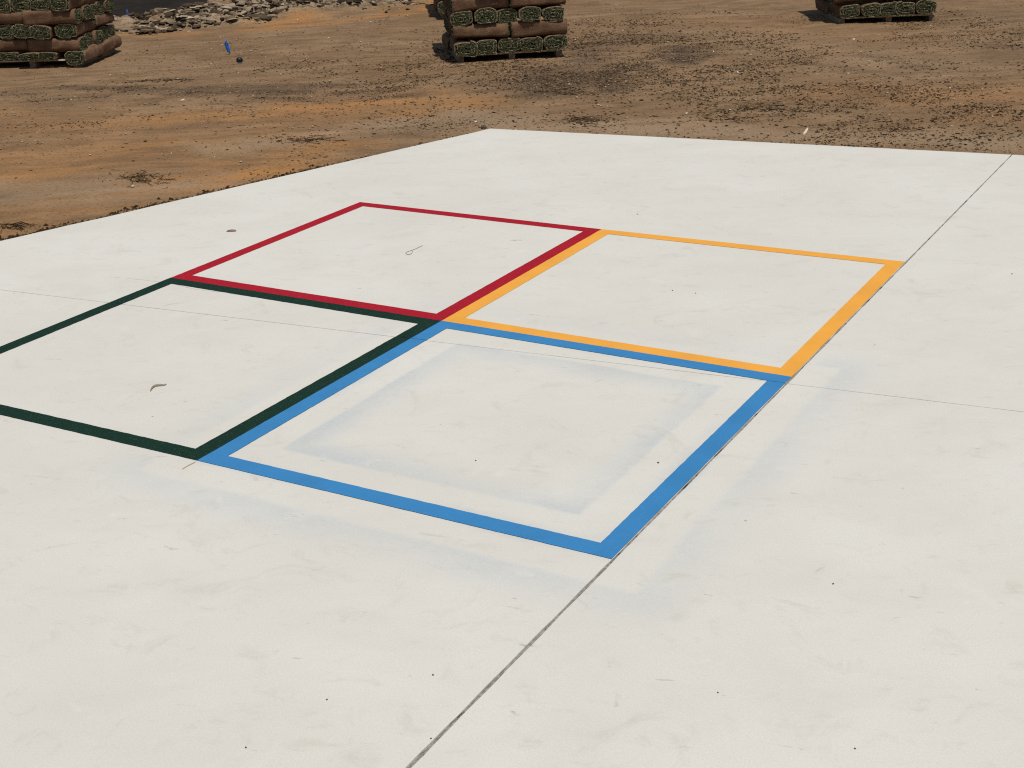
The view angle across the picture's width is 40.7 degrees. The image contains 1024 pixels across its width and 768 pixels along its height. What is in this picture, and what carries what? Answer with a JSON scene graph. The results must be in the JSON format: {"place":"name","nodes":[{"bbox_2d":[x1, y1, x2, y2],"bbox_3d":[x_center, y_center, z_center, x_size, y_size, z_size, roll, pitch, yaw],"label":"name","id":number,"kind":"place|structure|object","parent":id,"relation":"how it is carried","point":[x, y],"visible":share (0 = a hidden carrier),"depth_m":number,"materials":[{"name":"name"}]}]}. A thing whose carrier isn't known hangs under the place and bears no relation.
{"place":"outdoors","nodes":[
{"label":"outdoors","id":0,"kind":"place"},
{"bbox_2d":[112,0,206,16],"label":"asphalt road","id":1,"kind":"structure","parent":0,"point":[121,7],"depth_m":21.44,"materials":[{"name":"grey asphalt"}]},
{"bbox_2d":[437,0,444,13],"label":"sod roll","id":2,"kind":"object","parent":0,"point":[440,6],"visible":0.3,"depth_m":18.17,"materials":[{"name":"plant"}]},
{"bbox_2d":[0,129,1023,767],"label":"concrete slab","id":3,"kind":"structure","parent":0,"point":[158,609],"depth_m":5.25,"materials":[{"name":"white concrete"}]},
{"bbox_2d":[150,384,165,390],"bbox_3d":[-1.611,0.011,6.246,0.032,0.007,0.096,13,27,34],"label":"dry leaf","id":4,"kind":"object","parent":3,"relation":"on","point":[153,386],"visible":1,"depth_m":6.26,"materials":[{"name":"beige plant"}]},
{"bbox_2d":[0,278,440,459],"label":"painted square","id":5,"kind":"structure","parent":3,"relation":"on","point":[226,437],"depth_m":6.29,"materials":[{"name":"green paint"}]},
{"bbox_2d":[171,202,600,320],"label":"painted square","id":6,"kind":"structure","parent":3,"relation":"on","point":[490,287],"depth_m":7.83,"materials":[{"name":"red paint"}]},
{"bbox_2d":[198,321,790,558],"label":"painted square","id":7,"kind":"structure","parent":3,"relation":"on","point":[617,539],"depth_m":5.41,"materials":[{"name":"blue paint"}]},
{"bbox_2d":[442,229,903,376],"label":"painted square","id":8,"kind":"structure","parent":3,"relation":"on","point":[808,349],"depth_m":6.94,"materials":[{"name":"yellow paint"}]},
{"bbox_2d":[407,156,1010,767],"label":"expansion joint","id":9,"kind":"object","parent":3,"relation":"on","point":[633,538],"visible":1,"depth_m":4.52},
{"bbox_2d":[0,0,1023,238],"bbox_3d":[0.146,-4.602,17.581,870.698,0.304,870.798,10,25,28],"label":"ground","id":10,"kind":"structure","parent":0,"point":[38,196],"depth_m":13.17,"materials":[{"name":"brown soil"}]},
{"bbox_2d":[0,221,39,230],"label":"twig heap","id":11,"kind":"object","parent":10,"relation":"on","point":[16,226],"visible":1,"depth_m":9.13,"materials":[{"name":"brown wood"}]},
{"bbox_2d":[0,49,114,67],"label":"wooden pallet","id":12,"kind":"object","parent":10,"relation":"on","point":[34,64],"visible":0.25,"depth_m":15.76,"materials":[{"name":"brown wood"}]},
{"bbox_2d":[0,51,25,60],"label":"sod roll","id":13,"kind":"object","parent":12,"relation":"on","point":[4,56],"visible":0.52,"depth_m":15.72,"materials":[{"name":"plant"}]},
{"bbox_2d":[17,51,39,61],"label":"sod roll","id":14,"kind":"object","parent":12,"relation":"on","point":[26,56],"visible":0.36,"depth_m":15.64,"materials":[{"name":"plant"}]},
{"bbox_2d":[38,52,65,59],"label":"sod roll","id":15,"kind":"object","parent":12,"relation":"on","point":[49,55],"visible":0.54,"depth_m":15.64,"materials":[{"name":"plant"}]},
{"bbox_2d":[64,43,103,65],"bbox_3d":[-4.920,-3.810,15.900,0.252,0.175,0.644,-1,23,6],"label":"sod roll","id":16,"kind":"object","parent":12,"relation":"on","point":[89,53],"visible":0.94,"depth_m":15.65,"materials":[{"name":"soil"}]},
{"bbox_2d":[27,36,87,51],"bbox_3d":[-5.174,-3.870,15.713,0.660,0.179,0.255,2,22,6],"label":"sod roll","id":17,"kind":"object","parent":16,"relation":"on","point":[58,44],"visible":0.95,"depth_m":15.61,"materials":[{"name":"soil"}]},
{"bbox_2d":[79,32,92,45],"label":"sod roll","id":18,"kind":"object","parent":16,"relation":"on","point":[88,35],"visible":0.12,"depth_m":15.90,"materials":[{"name":"plant"}]},
{"bbox_2d":[29,25,56,39],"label":"sod roll","id":19,"kind":"object","parent":18,"relation":"on","point":[42,32],"visible":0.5,"depth_m":15.54,"materials":[{"name":"plant"}]},
{"bbox_2d":[76,5,91,19],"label":"sod roll","id":20,"kind":"object","parent":19,"relation":"on","point":[86,10],"visible":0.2,"depth_m":15.74,"materials":[{"name":"plant"}]},
{"bbox_2d":[50,0,90,11],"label":"sod roll","id":21,"kind":"object","parent":20,"relation":"on","point":[62,5],"visible":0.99,"depth_m":15.40,"materials":[{"name":"plant"}]},
{"bbox_2d":[89,30,103,44],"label":"sod roll","id":22,"kind":"object","parent":16,"relation":"on","point":[97,37],"visible":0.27,"depth_m":16.04,"materials":[{"name":"plant"}]},
{"bbox_2d":[11,24,35,38],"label":"sod roll","id":23,"kind":"object","parent":22,"relation":"on","point":[20,31],"visible":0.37,"depth_m":15.55,"materials":[{"name":"plant"}]},
{"bbox_2d":[55,19,94,38],"bbox_3d":[-5.002,-4.084,15.816,0.265,0.174,0.666,1,22,3],"label":"sod roll","id":24,"kind":"object","parent":22,"relation":"on","point":[65,31],"visible":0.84,"depth_m":15.55,"materials":[{"name":"plant"}]},
{"bbox_2d":[21,8,82,25],"bbox_3d":[-5.194,-4.153,15.577,0.651,0.179,0.260,-1,22,3],"label":"sod roll","id":25,"kind":"object","parent":24,"relation":"on","point":[45,17],"visible":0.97,"depth_m":15.47,"materials":[{"name":"soil"}]},
{"bbox_2d":[10,0,35,12],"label":"sod roll","id":26,"kind":"object","parent":25,"relation":"on","point":[18,6],"visible":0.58,"depth_m":15.49,"materials":[{"name":"plant"}]},
{"bbox_2d":[30,0,51,10],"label":"sod roll","id":27,"kind":"object","parent":25,"relation":"on","point":[39,5],"visible":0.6,"depth_m":15.44,"materials":[{"name":"plant"}]},
{"bbox_2d":[99,35,121,57],"bbox_3d":[-4.875,-4.032,16.449,0.242,0.179,0.660,-1,24,6],"label":"sod roll","id":28,"kind":"object","parent":12,"relation":"on","point":[109,44],"visible":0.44,"depth_m":16.43,"materials":[{"name":"soil"}]},
{"bbox_2d":[93,26,107,39],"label":"sod roll","id":29,"kind":"object","parent":28,"relation":"on","point":[105,31],"visible":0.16,"depth_m":16.34,"materials":[{"name":"plant"}]},
{"bbox_2d":[102,25,115,37],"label":"sod roll","id":30,"kind":"object","parent":28,"relation":"on","point":[111,30],"visible":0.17,"depth_m":16.55,"materials":[{"name":"plant"}]},
{"bbox_2d":[94,12,113,27],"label":"sod roll","id":31,"kind":"object","parent":30,"relation":"on","point":[104,18],"visible":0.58,"depth_m":16.29,"materials":[{"name":"soil"}]},
{"bbox_2d":[89,4,97,18],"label":"sod roll","id":32,"kind":"object","parent":31,"relation":"on","point":[94,8],"visible":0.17,"depth_m":16.02,"materials":[{"name":"plant"}]},
{"bbox_2d":[93,1,103,14],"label":"sod roll","id":33,"kind":"object","parent":31,"relation":"on","point":[100,10],"visible":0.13,"depth_m":16.21,"materials":[{"name":"plant"}]},
{"bbox_2d":[99,0,114,12],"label":"sod roll","id":34,"kind":"object","parent":31,"relation":"on","point":[108,7],"visible":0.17,"depth_m":16.39,"materials":[{"name":"plant"}]},
{"bbox_2d":[109,169,174,186],"bbox_3d":[-2.758,-1.558,10.327,0.422,0.024,0.715,-12,24,-23],"label":"twig heap","id":35,"kind":"object","parent":10,"relation":"on","point":[139,176],"visible":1,"depth_m":10.27,"materials":[{"name":"brown wood"}]},
{"bbox_2d":[224,39,230,53],"bbox_3d":[-3.320,-3.912,16.098,0.061,0.212,0.042,-3,22,-1],"label":"marker flag","id":36,"kind":"object","parent":10,"relation":"on","point":[226,44],"visible":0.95,"depth_m":16.09,"materials":[{"name":"plastic"}]},
{"bbox_2d":[0,133,467,240],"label":"root fibres","id":37,"kind":"object","parent":10,"relation":"on","point":[133,209],"visible":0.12,"depth_m":9.53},
{"bbox_2d":[236,57,242,63],"bbox_3d":[-3.060,-3.618,15.500,0.072,0.105,0.072,10,25,28],"label":"pipe stub","id":38,"kind":"object","parent":10,"relation":"on","point":[239,60],"visible":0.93,"depth_m":15.47,"materials":[{"name":"black plastic"}]},
{"bbox_2d":[105,0,432,35],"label":"dark soil clods","id":39,"kind":"object","parent":10,"relation":"on","point":[252,8],"visible":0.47,"depth_m":19.32,"materials":[{"name":"black soil"}]},
{"bbox_2d":[115,0,432,33],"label":"sand crust rubble","id":40,"kind":"object","parent":10,"relation":"on","point":[188,14],"visible":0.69,"depth_m":19.13,"materials":[{"name":"grey stone"}]},
{"bbox_2d":[276,134,346,145],"bbox_3d":[-1.678,-2.025,11.413,0.666,0.022,0.397,10,25,28],"label":"twig heap","id":41,"kind":"object","parent":10,"relation":"on","point":[305,140],"visible":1,"depth_m":11.40,"materials":[{"name":"brown wood"}]},
{"bbox_2d":[1,54,624,137],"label":"black litter","id":42,"kind":"object","parent":10,"relation":"on","point":[306,92],"visible":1,"depth_m":13.68,"materials":[{"name":"black"}]},
{"bbox_2d":[7,1,1003,186],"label":"pebbles","id":43,"kind":"object","parent":10,"relation":"on","point":[476,121],"visible":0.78,"depth_m":13.97,"materials":[{"name":"grey stone"}]},
{"bbox_2d":[449,47,561,62],"bbox_3d":[-0.102,-3.764,15.499,1.150,0.100,1.139,-5,22,-7],"label":"wooden pallet","id":44,"kind":"object","parent":10,"relation":"on","point":[556,53],"visible":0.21,"depth_m":15.01,"materials":[{"name":"brown wood"}]},
{"bbox_2d":[442,32,451,51],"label":"sod roll","id":45,"kind":"object","parent":44,"relation":"on","point":[445,39],"visible":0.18,"depth_m":15.59,"materials":[{"name":"soil"}]},
{"bbox_2d":[449,36,477,56],"bbox_3d":[-0.533,-3.709,15.088,0.268,0.179,0.664,-3,22,-7],"label":"sod roll","id":46,"kind":"object","parent":44,"relation":"on","point":[464,47],"visible":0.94,"depth_m":14.82,"materials":[{"name":"plant"}]},
{"bbox_2d":[474,37,496,54],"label":"sod roll","id":47,"kind":"object","parent":44,"relation":"on","point":[487,46],"visible":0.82,"depth_m":14.86,"materials":[{"name":"plant"}]},
{"bbox_2d":[494,35,519,52],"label":"sod roll","id":48,"kind":"object","parent":44,"relation":"on","point":[508,44],"visible":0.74,"depth_m":14.90,"materials":[{"name":"plant"}]},
{"bbox_2d":[445,18,450,33],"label":"sod roll","id":49,"kind":"object","parent":48,"relation":"on","point":[448,26],"visible":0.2,"depth_m":15.24,"materials":[{"name":"plant"}]},
{"bbox_2d":[443,5,448,17],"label":"sod roll","id":50,"kind":"object","parent":49,"relation":"on","point":[445,7],"visible":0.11,"depth_m":15.27,"materials":[{"name":"soil"}]},
{"bbox_2d":[447,7,472,26],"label":"sod roll","id":51,"kind":"object","parent":49,"relation":"on","point":[462,19],"visible":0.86,"depth_m":14.74,"materials":[{"name":"plant"}]},
{"bbox_2d":[448,0,508,12],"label":"sod roll","id":52,"kind":"object","parent":51,"relation":"on","point":[462,5],"visible":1,"depth_m":14.70,"materials":[{"name":"soil"}]},
{"bbox_2d":[451,21,509,37],"bbox_3d":[-0.344,-3.826,14.906,0.644,0.175,0.265,-3,22,-4],"label":"sod roll","id":53,"kind":"object","parent":48,"relation":"on","point":[473,29],"visible":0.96,"depth_m":14.80,"materials":[{"name":"soil"}]},
{"bbox_2d":[519,36,542,51],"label":"sod roll","id":54,"kind":"object","parent":44,"relation":"on","point":[531,44],"visible":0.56,"depth_m":14.92,"materials":[{"name":"plant"}]},
{"bbox_2d":[541,34,568,50],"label":"sod roll","id":55,"kind":"object","parent":44,"relation":"on","point":[555,42],"visible":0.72,"depth_m":14.93,"materials":[{"name":"plant"}]},
{"bbox_2d":[508,18,567,37],"bbox_3d":[0.277,-3.875,14.971,0.651,0.179,0.260,-4,22,-7],"label":"sod roll","id":56,"kind":"object","parent":55,"relation":"on","point":[521,28],"visible":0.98,"depth_m":14.86,"materials":[{"name":"soil"}]},
{"bbox_2d":[495,7,517,22],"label":"sod roll","id":57,"kind":"object","parent":56,"relation":"on","point":[507,15],"visible":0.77,"depth_m":14.80,"materials":[{"name":"plant"}]},
{"bbox_2d":[508,0,566,7],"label":"sod roll","id":58,"kind":"object","parent":57,"relation":"on","point":[517,3],"visible":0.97,"depth_m":14.77,"materials":[{"name":"soil"}]},
{"bbox_2d":[514,6,540,21],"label":"sod roll","id":59,"kind":"object","parent":56,"relation":"on","point":[528,13],"visible":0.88,"depth_m":14.78,"materials":[{"name":"plant"}]},
{"bbox_2d":[537,5,563,21],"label":"sod roll","id":60,"kind":"object","parent":56,"relation":"on","point":[553,13],"visible":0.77,"depth_m":14.83,"materials":[{"name":"plant"}]},
{"bbox_2d":[0,5,1023,188],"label":"soil crumbs","id":61,"kind":"object","parent":10,"relation":"on","point":[698,120],"visible":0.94,"depth_m":12.75,"materials":[{"name":"brown soil"}]},
{"bbox_2d":[0,0,1023,181],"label":"grass clippings","id":62,"kind":"object","parent":10,"relation":"on","point":[718,71],"depth_m":13.57,"materials":[{"name":"brown plant"}]},
{"bbox_2d":[3,4,1023,170],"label":"black mulch","id":63,"kind":"object","parent":10,"relation":"on","point":[953,107],"visible":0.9,"depth_m":13.08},
{"bbox_2d":[540,114,626,126],"bbox_3d":[0.617,-2.253,11.769,0.447,0.024,0.657,-21,28,-38],"label":"twig heap","id":64,"kind":"object","parent":10,"relation":"on","point":[583,119],"visible":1,"depth_m":11.76,"materials":[{"name":"brown wood"}]},
{"bbox_2d":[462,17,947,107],"bbox_3d":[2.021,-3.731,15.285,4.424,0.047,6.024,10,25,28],"label":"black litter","id":65,"kind":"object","parent":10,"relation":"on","point":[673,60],"visible":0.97,"depth_m":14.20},
{"bbox_2d":[739,102,810,111],"bbox_3d":[2.275,-2.373,11.899,0.681,0.016,0.341,18,29,40],"label":"twig heap","id":66,"kind":"object","parent":10,"relation":"on","point":[767,108],"visible":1,"depth_m":11.95,"materials":[{"name":"brown wood"}]},
{"bbox_2d":[818,10,934,23],"bbox_3d":[4.466,-4.561,16.989,1.149,0.100,1.138,-3,22,0],"label":"wooden pallet","id":67,"kind":"object","parent":10,"relation":"on","point":[840,20],"visible":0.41,"depth_m":16.48,"materials":[{"name":"brown wood"}]},
{"bbox_2d":[815,0,830,13],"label":"sod roll","id":68,"kind":"object","parent":67,"relation":"on","point":[822,5],"visible":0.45,"depth_m":17.16,"materials":[{"name":"soil"}]},
{"bbox_2d":[829,3,859,18],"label":"sod roll","id":69,"kind":"object","parent":67,"relation":"on","point":[848,11],"visible":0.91,"depth_m":16.40,"materials":[{"name":"plant"}]},
{"bbox_2d":[830,0,883,3],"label":"sod roll","id":70,"kind":"object","parent":69,"relation":"on","point":[845,1],"visible":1,"depth_m":16.47,"materials":[{"name":"soil"}]},
{"bbox_2d":[855,2,880,17],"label":"sod roll","id":71,"kind":"object","parent":67,"relation":"on","point":[870,9],"visible":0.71,"depth_m":16.35,"materials":[{"name":"plant"}]},
{"bbox_2d":[878,0,899,15],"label":"sod roll","id":72,"kind":"object","parent":67,"relation":"on","point":[887,8],"visible":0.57,"depth_m":16.38,"materials":[{"name":"plant"}]},
{"bbox_2d":[894,0,914,15],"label":"sod roll","id":73,"kind":"object","parent":67,"relation":"on","point":[906,8],"visible":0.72,"depth_m":16.37,"materials":[{"name":"plant"}]},
{"bbox_2d":[912,0,936,13],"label":"sod roll","id":74,"kind":"object","parent":67,"relation":"on","point":[925,6],"visible":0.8,"depth_m":16.38,"materials":[{"name":"plant"}]},
{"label":"sod roll","id":75,"kind":"object","parent":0,"visible":0},
{"bbox_2d":[471,7,497,23],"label":"sod roll","id":76,"kind":"object","parent":75,"relation":"on","point":[484,15],"visible":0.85,"depth_m":14.73,"materials":[{"name":"plant"}]},
{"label":"sod roll","id":77,"kind":"object","parent":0,"visible":0},
{"bbox_2d":[0,38,28,52],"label":"sod roll","id":78,"kind":"object","parent":77,"relation":"on","point":[13,45],"visible":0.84,"depth_m":15.66,"materials":[{"name":"soil"}]},
{"bbox_2d":[0,24,15,38],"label":"sod roll","id":79,"kind":"object","parent":78,"relation":"on","point":[5,32],"visible":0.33,"depth_m":15.61,"materials":[{"name":"plant"}]},
{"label":"sod roll","id":80,"kind":"object","parent":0,"visible":0},
{"bbox_2d":[0,11,22,25],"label":"sod roll","id":81,"kind":"object","parent":80,"relation":"on","point":[13,18],"visible":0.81,"depth_m":15.53,"materials":[{"name":"soil"}]},
{"bbox_2d":[0,0,11,12],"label":"sod roll","id":82,"kind":"object","parent":81,"relation":"on","point":[5,6],"visible":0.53,"depth_m":15.49,"materials":[{"name":"plant"}]}
]}

